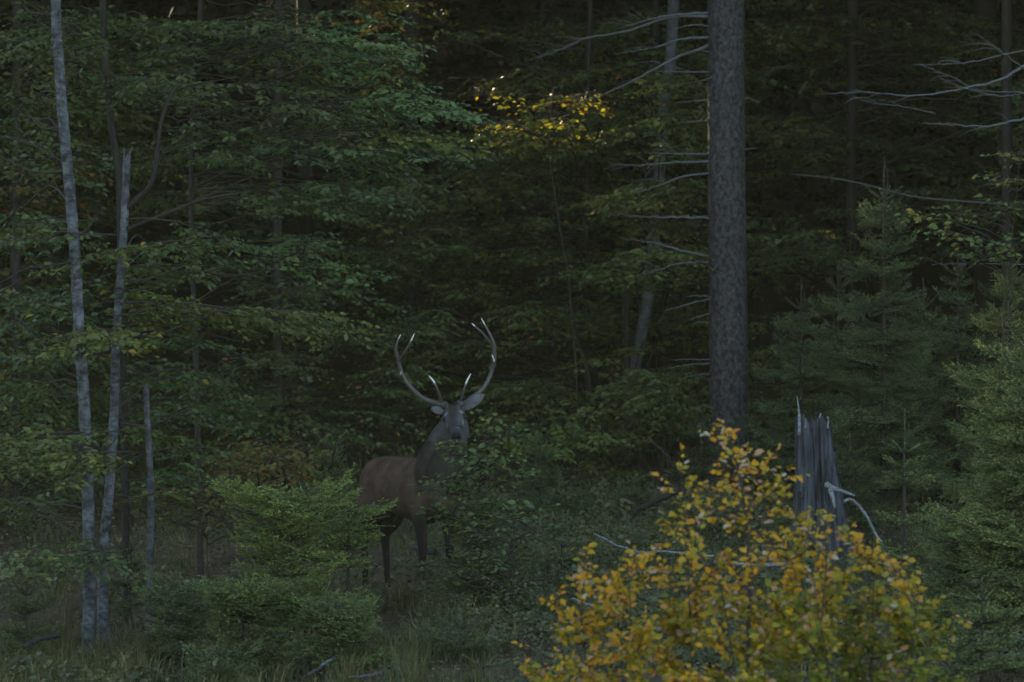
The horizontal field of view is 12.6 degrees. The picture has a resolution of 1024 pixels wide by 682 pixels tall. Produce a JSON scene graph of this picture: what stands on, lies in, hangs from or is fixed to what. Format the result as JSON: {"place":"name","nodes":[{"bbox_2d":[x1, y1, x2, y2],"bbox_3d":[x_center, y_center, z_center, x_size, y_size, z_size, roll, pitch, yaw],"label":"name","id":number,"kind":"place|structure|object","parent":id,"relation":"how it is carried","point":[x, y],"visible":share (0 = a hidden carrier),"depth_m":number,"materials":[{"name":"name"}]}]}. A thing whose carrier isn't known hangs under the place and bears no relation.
{"place":"outdoors","nodes":[
{"label":"outdoors","id":0,"kind":"place"},
{"bbox_2d":[0,0,1023,681],"bbox_3d":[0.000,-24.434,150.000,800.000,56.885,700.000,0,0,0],"label":"ground","id":1,"kind":"structure","parent":0,"point":[930,274],"depth_m":61.79,"materials":[{"name":"green plant"}]},
{"bbox_2d":[0,576,70,663],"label":"young spruce","id":2,"kind":"object","parent":1,"relation":"on","point":[26,608],"visible":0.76,"depth_m":36.77,"materials":[{"name":"green plant"}]},
{"bbox_2d":[22,633,60,649],"bbox_3d":[-3.574,2.283,35.339,0.065,0.113,0.389,0,0,38],"label":"fallen log","id":3,"kind":"object","parent":1,"relation":"on","point":[33,641],"visible":1,"depth_m":35.29,"materials":[{"name":"grey wood"}]},
{"bbox_2d":[38,0,60,469],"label":"forest tree","id":4,"kind":"object","parent":1,"relation":"on","point":[45,3],"visible":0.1,"depth_m":54.90,"materials":[{"name":"brown plant"}]},
{"bbox_2d":[0,0,135,657],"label":"beech tree","id":5,"kind":"object","parent":1,"relation":"on","point":[88,554],"visible":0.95,"depth_m":37.17,"materials":[{"name":"green plant"}]},
{"bbox_2d":[0,0,188,315],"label":"forest tree","id":6,"kind":"object","parent":1,"relation":"on","point":[9,26],"visible":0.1,"depth_m":64.53,"materials":[{"name":"green plant"}]},
{"bbox_2d":[2,0,195,162],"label":"forest tree","id":7,"kind":"object","parent":1,"relation":"on","point":[36,91],"visible":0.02,"depth_m":72.10,"materials":[{"name":"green plant"}]},
{"bbox_2d":[0,0,222,203],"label":"forest tree","id":8,"kind":"object","parent":1,"relation":"on","point":[183,4],"visible":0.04,"depth_m":68.79,"materials":[{"name":"green plant"}]},
{"bbox_2d":[0,0,223,121],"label":"forest tree","id":9,"kind":"object","parent":1,"relation":"on","point":[163,5],"visible":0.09,"depth_m":74.25,"materials":[{"name":"green plant"}]},
{"bbox_2d":[0,0,225,217],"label":"forest tree","id":10,"kind":"object","parent":1,"relation":"on","point":[152,11],"visible":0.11,"depth_m":68.00,"materials":[{"name":"green plant"}]},
{"bbox_2d":[0,0,227,523],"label":"beech tree","id":11,"kind":"object","parent":1,"relation":"on","point":[18,195],"visible":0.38,"depth_m":49.36,"materials":[{"name":"green plant"}]},
{"bbox_2d":[96,538,160,628],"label":"young spruce","id":12,"kind":"object","parent":1,"relation":"on","point":[125,604],"visible":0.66,"depth_m":38.36,"materials":[{"name":"green plant"}]},
{"bbox_2d":[22,0,237,623],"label":"beech tree","id":13,"kind":"object","parent":1,"relation":"on","point":[136,84],"visible":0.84,"depth_m":38.97,"materials":[{"name":"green plant"}]},
{"bbox_2d":[143,384,154,645],"bbox_3d":[-2.949,1.659,37.799,0.098,2.625,0.097,0,0,-43],"label":"broken stem","id":14,"kind":"object","parent":1,"relation":"on","point":[150,499],"visible":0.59,"depth_m":37.78,"materials":[{"name":"grey wood"}]},
{"bbox_2d":[129,562,220,674],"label":"young spruce","id":15,"kind":"object","parent":1,"relation":"on","point":[164,633],"visible":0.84,"depth_m":36.09,"materials":[{"name":"green plant"}]},
{"bbox_2d":[154,472,255,636],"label":"beech sapling","id":16,"kind":"object","parent":1,"relation":"on","point":[197,515],"visible":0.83,"depth_m":38.14,"materials":[{"name":"green plant"}]},
{"bbox_2d":[27,77,385,654],"bbox_3d":[-2.988,0.459,38.039,3.306,5.158,2.921,0,0,-45],"label":"beech tree","id":17,"kind":"object","parent":1,"relation":"on","point":[116,338],"visible":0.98,"depth_m":37.84,"materials":[{"name":"green plant"}]},
{"bbox_2d":[171,637,262,681],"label":"young spruce","id":18,"kind":"object","parent":1,"relation":"on","point":[228,656],"visible":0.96,"depth_m":34.85,"materials":[{"name":"green plant"}]},
{"bbox_2d":[27,0,435,370],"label":"forest tree","id":19,"kind":"object","parent":1,"relation":"on","point":[210,10],"visible":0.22,"depth_m":61.90,"materials":[{"name":"green plant"}]},
{"bbox_2d":[67,0,400,216],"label":"forest tree","id":20,"kind":"object","parent":1,"relation":"on","point":[226,9],"visible":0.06,"depth_m":68.98,"materials":[{"name":"green plant"}]},
{"bbox_2d":[179,571,315,681],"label":"young spruce","id":21,"kind":"object","parent":1,"relation":"on","point":[255,613],"visible":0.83,"depth_m":35.48,"materials":[{"name":"green plant"}]},
{"bbox_2d":[47,0,459,492],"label":"beech tree","id":22,"kind":"object","parent":1,"relation":"on","point":[279,447],"visible":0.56,"depth_m":50.99,"materials":[{"name":"green plant"}]},
{"bbox_2d":[206,462,363,638],"bbox_3d":[-1.841,1.782,37.225,1.239,1.619,1.064,0,0,-29],"label":"young spruce","id":23,"kind":"object","parent":1,"relation":"on","point":[310,520],"visible":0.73,"depth_m":37.11,"materials":[{"name":"green plant"}]},
{"bbox_2d":[96,0,503,597],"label":"beech tree","id":24,"kind":"object","parent":1,"relation":"on","point":[239,136],"visible":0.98,"depth_m":40.54,"materials":[{"name":"green plant"}]},
{"bbox_2d":[294,0,314,442],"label":"forest tree","id":25,"kind":"object","parent":1,"relation":"on","point":[305,225],"visible":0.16,"depth_m":56.92,"materials":[{"name":"brown plant"}]},
{"bbox_2d":[306,655,337,675],"bbox_3d":[-1.420,2.431,34.801,0.315,0.152,0.039,0,0,-43],"label":"dead branch","id":26,"kind":"object","parent":1,"relation":"on","point":[319,667],"visible":0.94,"depth_m":34.80,"materials":[{"name":"grey wood"}]},
{"bbox_2d":[268,429,379,552],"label":"young spruce","id":27,"kind":"object","parent":1,"relation":"on","point":[330,462],"visible":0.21,"depth_m":44.47,"materials":[{"name":"green plant"}]},
{"bbox_2d":[268,586,397,669],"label":"young spruce","id":28,"kind":"object","parent":1,"relation":"on","point":[325,614],"visible":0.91,"depth_m":35.26,"materials":[{"name":"green plant"}]},
{"bbox_2d":[166,0,527,275],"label":"forest tree","id":29,"kind":"object","parent":1,"relation":"on","point":[437,68],"visible":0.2,"depth_m":65.82,"materials":[{"name":"green plant"}]},
{"bbox_2d":[319,491,398,598],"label":"young spruce","id":30,"kind":"object","parent":1,"relation":"on","point":[372,510],"visible":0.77,"depth_m":37.91,"materials":[{"name":"green plant"}]},
{"bbox_2d":[348,671,384,678],"bbox_3d":[-1.084,2.494,34.692,0.334,0.048,0.044,0,0,-39],"label":"dead branch","id":31,"kind":"object","parent":1,"relation":"on","point":[366,675],"visible":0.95,"depth_m":34.68,"materials":[{"name":"grey wood"}]},
{"bbox_2d":[249,0,560,117],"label":"forest tree","id":32,"kind":"object","parent":1,"relation":"on","point":[395,36],"visible":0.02,"depth_m":73.04,"materials":[{"name":"green plant"}]},
{"bbox_2d":[397,0,419,414],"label":"forest tree","id":33,"kind":"object","parent":1,"relation":"on","point":[410,295],"visible":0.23,"depth_m":59.90,"materials":[{"name":"brown wood"}]},
{"bbox_2d":[356,318,496,597],"bbox_3d":[-0.867,1.004,39.864,0.789,2.395,1.700,0,0,-40],"label":"red deer","id":34,"kind":"object","parent":1,"relation":"on","point":[389,478],"visible":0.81,"depth_m":39.59},
{"bbox_2d":[411,544,445,558],"bbox_3d":[-0.721,1.859,40.903,0.340,0.135,0.067,0,0,0],"label":"fallen log","id":35,"kind":"object","parent":1,"relation":"on","point":[417,550],"visible":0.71,"depth_m":40.88,"materials":[{"name":"grey wood"}]},
{"bbox_2d":[290,0,606,146],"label":"forest tree","id":36,"kind":"object","parent":1,"relation":"on","point":[445,71],"visible":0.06,"depth_m":71.70,"materials":[{"name":"green plant"}]},
{"bbox_2d":[420,601,506,662],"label":"young spruce","id":37,"kind":"object","parent":1,"relation":"on","point":[479,642],"visible":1,"depth_m":35.47,"materials":[{"name":"green plant"}]},
{"bbox_2d":[290,0,636,190],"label":"forest tree","id":38,"kind":"object","parent":1,"relation":"on","point":[463,63],"visible":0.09,"depth_m":69.88,"materials":[{"name":"green plant"}]},
{"bbox_2d":[285,0,674,481],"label":"beech tree","id":39,"kind":"object","parent":1,"relation":"on","point":[456,251],"visible":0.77,"depth_m":52.98,"materials":[{"name":"green plant"}]},
{"bbox_2d":[443,652,521,681],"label":"young spruce","id":40,"kind":"object","parent":1,"relation":"on","point":[483,666],"visible":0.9,"depth_m":34.42,"materials":[{"name":"green plant"}]},
{"bbox_2d":[408,408,559,572],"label":"beech sapling","id":41,"kind":"object","parent":1,"relation":"on","point":[477,469],"visible":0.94,"depth_m":38.12,"materials":[{"name":"green plant"}]},
{"bbox_2d":[431,478,541,606],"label":"young spruce","id":42,"kind":"object","parent":1,"relation":"on","point":[462,565],"visible":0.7,"depth_m":37.94,"materials":[{"name":"green plant"}]},
{"bbox_2d":[416,511,577,613],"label":"beech sapling","id":43,"kind":"object","parent":1,"relation":"on","point":[510,547],"visible":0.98,"depth_m":37.53,"materials":[{"name":"green plant"}]},
{"bbox_2d":[0,417,1023,681],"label":"undergrowth","id":44,"kind":"object","parent":1,"relation":"on","point":[540,619],"visible":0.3,"depth_m":40.64,"materials":[{"name":"green plant"}]},
{"bbox_2d":[511,641,551,677],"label":"beech sapling","id":45,"kind":"object","parent":1,"relation":"on","point":[536,665],"visible":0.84,"depth_m":30.00,"materials":[{"name":"yellow plant"}]},
{"bbox_2d":[465,87,614,479],"bbox_3d":[0.282,-0.386,50.573,1.771,4.814,1.854,0,0,0],"label":"beech tree","id":46,"kind":"object","parent":1,"relation":"on","point":[551,122],"visible":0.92,"depth_m":50.82,"materials":[{"name":"green plant"}]},
{"bbox_2d":[492,429,594,526],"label":"young spruce","id":47,"kind":"object","parent":1,"relation":"on","point":[548,476],"visible":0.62,"depth_m":45.43,"materials":[{"name":"green plant"}]},
{"bbox_2d":[351,0,748,365],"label":"forest tree","id":48,"kind":"object","parent":1,"relation":"on","point":[546,9],"visible":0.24,"depth_m":61.85,"materials":[{"name":"green plant"}]},
{"bbox_2d":[527,535,593,589],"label":"young spruce","id":49,"kind":"object","parent":1,"relation":"on","point":[570,561],"visible":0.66,"depth_m":39.49,"materials":[{"name":"green plant"}]},
{"bbox_2d":[422,0,701,155],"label":"forest tree","id":50,"kind":"object","parent":1,"relation":"on","point":[573,15],"visible":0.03,"depth_m":71.18,"materials":[{"name":"green plant"}]},
{"bbox_2d":[564,304,593,465],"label":"forest tree","id":51,"kind":"object","parent":1,"relation":"on","point":[587,371],"visible":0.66,"depth_m":51.98,"materials":[{"name":"wood"}]},
{"bbox_2d":[571,597,593,608],"bbox_3d":[0.668,2.098,36.696,0.034,0.121,0.562,0,0,-44],"label":"dead branch","id":52,"kind":"object","parent":1,"relation":"on","point":[577,600],"visible":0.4,"depth_m":36.83,"materials":[{"name":"grey wood"}]},
{"bbox_2d":[422,0,752,218],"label":"forest tree","id":53,"kind":"object","parent":1,"relation":"on","point":[501,14],"visible":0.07,"depth_m":68.01,"materials":[{"name":"green plant"}]},
{"bbox_2d":[420,0,779,268],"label":"forest tree","id":54,"kind":"object","parent":1,"relation":"on","point":[492,73],"visible":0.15,"depth_m":65.37,"materials":[{"name":"green plant"}]},
{"bbox_2d":[476,0,752,54],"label":"forest tree","id":55,"kind":"object","parent":1,"relation":"on","point":[514,13],"depth_m":73.90,"materials":[{"name":"green plant"}]},
{"bbox_2d":[564,0,703,95],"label":"forest tree","id":56,"kind":"object","parent":1,"relation":"on","point":[693,42],"depth_m":74.35,"materials":[{"name":"green plant"}]},
{"bbox_2d":[520,0,758,489],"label":"spruce tree","id":57,"kind":"object","parent":1,"relation":"on","point":[727,359],"visible":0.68,"depth_m":48.83,"materials":[{"name":"grey plant"}]},
{"bbox_2d":[617,0,679,459],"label":"forest tree","id":58,"kind":"object","parent":1,"relation":"on","point":[644,318],"visible":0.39,"depth_m":52.44,"materials":[{"name":"wood"}]},
{"bbox_2d":[499,0,800,459],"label":"beech tree","id":59,"kind":"object","parent":1,"relation":"on","point":[655,398],"visible":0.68,"depth_m":51.90,"materials":[{"name":"green plant"}]},
{"bbox_2d":[593,533,713,556],"bbox_3d":[1.108,1.703,38.786,0.209,0.159,1.475,0,0,-41],"label":"dead branch","id":60,"kind":"object","parent":1,"relation":"on","point":[624,547],"visible":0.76,"depth_m":38.68,"materials":[{"name":"grey wood"}]},
{"bbox_2d":[633,486,682,514],"bbox_3d":[1.370,1.497,43.603,0.468,0.280,0.078,0,0,0],"label":"fallen log","id":61,"kind":"object","parent":1,"relation":"on","point":[667,495],"visible":0.89,"depth_m":43.58,"materials":[{"name":"grey wood"}]},
{"bbox_2d":[644,439,674,467],"bbox_3d":[1.479,1.126,46.599,0.308,0.294,0.038,0,0,0],"label":"dead branch","id":62,"kind":"object","parent":1,"relation":"on","point":[665,454],"visible":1,"depth_m":46.59,"materials":[{"name":"grey wood"}]},
{"bbox_2d":[486,0,872,336],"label":"forest tree","id":63,"kind":"object","parent":1,"relation":"on","point":[671,331],"visible":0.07,"depth_m":62.84,"materials":[{"name":"green plant"}]},
{"bbox_2d":[560,5,821,23],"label":"forest tree","id":64,"kind":"object","parent":1,"relation":"on","point":[799,13],"visible":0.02,"depth_m":75.66,"materials":[{"name":"green plant"}]},
{"bbox_2d":[665,404,732,488],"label":"young spruce","id":65,"kind":"object","parent":1,"relation":"on","point":[700,471],"visible":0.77,"depth_m":47.96,"materials":[{"name":"green plant"}]},
{"bbox_2d":[514,418,972,681],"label":"beech bush","id":66,"kind":"object","parent":1,"relation":"on","point":[790,614],"visible":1,"depth_m":26.98,"materials":[{"name":"yellow plant"}]},
{"bbox_2d":[706,398,793,500],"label":"young spruce","id":67,"kind":"object","parent":1,"relation":"on","point":[734,468],"visible":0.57,"depth_m":47.43,"materials":[{"name":"green plant"}]},
{"bbox_2d":[713,560,788,566],"bbox_3d":[1.950,1.825,37.995,0.713,0.054,0.044,0,0,34],"label":"dead branch","id":68,"kind":"object","parent":1,"relation":"on","point":[770,564],"visible":0.48,"depth_m":37.89,"materials":[{"name":"grey wood"}]},
{"bbox_2d":[566,0,972,389],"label":"forest tree","id":69,"kind":"object","parent":1,"relation":"on","point":[769,303],"visible":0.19,"depth_m":60.82,"materials":[{"name":"green plant"}]},
{"bbox_2d":[719,279,867,497],"bbox_3d":[2.992,0.594,47.567,1.560,2.488,1.254,0,0,43],"label":"young spruce","id":70,"kind":"object","parent":1,"relation":"on","point":[787,443],"visible":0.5,"depth_m":47.44,"materials":[{"name":"green plant"}]},
{"bbox_2d":[684,0,963,212],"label":"forest tree","id":71,"kind":"object","parent":1,"relation":"on","point":[749,24],"visible":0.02,"depth_m":68.13,"materials":[{"name":"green plant"}]},
{"bbox_2d":[789,395,860,572],"bbox_3d":[2.817,1.409,41.979,0.719,1.845,0.675,0,0,0],"label":"tree stump","id":72,"kind":"object","parent":1,"relation":"on","point":[819,487],"visible":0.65,"depth_m":41.85,"materials":[{"name":"grey wood"}]},
{"bbox_2d":[843,498,890,556],"bbox_3d":[3.181,1.702,41.399,0.456,0.616,0.034,0,0,0],"label":"dead branch","id":73,"kind":"object","parent":72,"relation":"attached to","point":[863,512],"visible":0.71,"depth_m":41.39,"materials":[{"name":"grey wood"}]},
{"bbox_2d":[819,228,835,349],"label":"beech sapling","id":74,"kind":"object","parent":1,"relation":"on","point":[829,233],"visible":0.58,"depth_m":50.00,"materials":[{"name":"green plant"}]},
{"bbox_2d":[750,261,915,468],"bbox_3d":[3.470,0.406,49.687,1.787,2.538,1.958,0,0,28],"label":"young spruce","id":75,"kind":"object","parent":1,"relation":"on","point":[837,385],"visible":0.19,"depth_m":49.42,"materials":[{"name":"green plant"}]},
{"bbox_2d":[657,0,1023,400],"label":"beech tree","id":76,"kind":"object","parent":1,"relation":"on","point":[852,113],"visible":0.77,"depth_m":56.11,"materials":[{"name":"green plant"}]},
{"bbox_2d":[688,0,1021,234],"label":"forest tree","id":77,"kind":"object","parent":1,"relation":"on","point":[843,89],"visible":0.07,"depth_m":66.75,"materials":[{"name":"green plant"}]},
{"bbox_2d":[687,0,1023,404],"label":"forest tree","id":78,"kind":"object","parent":1,"relation":"on","point":[803,189],"visible":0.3,"depth_m":59.87,"materials":[{"name":"green plant"}]},
{"bbox_2d":[836,434,896,548],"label":"young spruce","id":79,"kind":"object","parent":1,"relation":"on","point":[859,515],"visible":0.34,"depth_m":43.42,"materials":[{"name":"green plant"}]},
{"bbox_2d":[746,0,1023,170],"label":"forest tree","id":80,"kind":"object","parent":1,"relation":"on","point":[899,126],"visible":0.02,"depth_m":70.28,"materials":[{"name":"green plant"}]},
{"bbox_2d":[792,157,981,525],"bbox_3d":[3.653,0.076,45.406,1.832,3.791,1.978,0,0,0],"label":"young spruce","id":81,"kind":"object","parent":1,"relation":"on","point":[884,417],"visible":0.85,"depth_m":45.36,"materials":[{"name":"green plant"}]},
{"bbox_2d":[862,407,938,595],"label":"young spruce","id":82,"kind":"object","parent":1,"relation":"on","point":[904,519],"visible":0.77,"depth_m":39.48,"materials":[{"name":"green plant"}]},
{"bbox_2d":[790,0,1011,398],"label":"forest tree","id":83,"kind":"object","parent":1,"relation":"on","point":[1006,69],"visible":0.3,"depth_m":49.95,"materials":[{"name":"brown plant"}]},
{"bbox_2d":[835,277,968,496],"bbox_3d":[4.258,0.550,48.489,1.937,2.440,1.855,0,0,22],"label":"young spruce","id":84,"kind":"object","parent":1,"relation":"on","point":[913,325],"visible":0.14,"depth_m":48.44,"materials":[{"name":"green plant"}]},
{"bbox_2d":[780,0,1023,267],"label":"forest tree","id":85,"kind":"object","parent":1,"relation":"on","point":[827,99],"visible":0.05,"depth_m":65.44,"materials":[{"name":"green plant"}]},
{"bbox_2d":[792,0,1023,105],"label":"forest tree","id":86,"kind":"object","parent":1,"relation":"on","point":[922,33],"visible":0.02,"depth_m":73.61,"materials":[{"name":"green plant"}]},
{"bbox_2d":[823,34,1023,270],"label":"dead spruce","id":87,"kind":"object","parent":1,"relation":"on","point":[1020,67],"visible":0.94,"depth_m":41.75,"materials":[{"name":"grey wood"}]},
{"bbox_2d":[844,0,1023,124],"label":"forest tree","id":88,"kind":"object","parent":1,"relation":"on","point":[998,16],"visible":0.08,"depth_m":63.88,"materials":[{"name":"green plant"}]},
{"bbox_2d":[887,244,1020,511],"bbox_3d":[4.502,0.465,46.413,1.304,2.901,1.613,0,0,-30],"label":"young spruce","id":89,"kind":"object","parent":1,"relation":"on","point":[935,422],"visible":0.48,"depth_m":46.46,"materials":[{"name":"green plant"}]},
{"bbox_2d":[888,325,1023,653],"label":"young spruce","id":90,"kind":"object","parent":1,"relation":"on","point":[1003,569],"visible":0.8,"depth_m":35.80,"materials":[{"name":"green plant"}]},
{"bbox_2d":[894,148,1023,535],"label":"beech sapling","id":91,"kind":"object","parent":1,"relation":"on","point":[1008,245],"visible":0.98,"depth_m":41.08,"materials":[{"name":"green plant"}]},
{"bbox_2d":[895,244,1023,504],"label":"young spruce","id":92,"kind":"object","parent":1,"relation":"on","point":[986,290],"visible":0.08,"depth_m":47.43,"materials":[{"name":"green plant"}]},
{"bbox_2d":[900,487,1021,637],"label":"young spruce","id":93,"kind":"object","parent":1,"relation":"on","point":[949,582],"visible":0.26,"depth_m":36.40,"materials":[{"name":"green plant"}]},
{"bbox_2d":[899,235,1023,558],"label":"young spruce","id":94,"kind":"object","parent":1,"relation":"on","point":[979,381],"visible":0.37,"depth_m":41.47,"materials":[{"name":"green plant"}]},
{"bbox_2d":[907,578,1023,681],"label":"young spruce","id":95,"kind":"object","parent":1,"relation":"on","point":[998,617],"visible":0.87,"depth_m":33.40,"materials":[{"name":"green plant"}]},
{"bbox_2d":[972,0,998,410],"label":"forest tree","id":96,"kind":"object","parent":1,"relation":"on","point":[987,9],"visible":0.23,"depth_m":57.87,"materials":[{"name":"brown plant"}]},
{"bbox_2d":[0,399,1023,681],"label":"grass","id":97,"kind":"structure","parent":0,"point":[392,643],"depth_m":37.67,"materials":[{"name":"green plant"}]}
]}

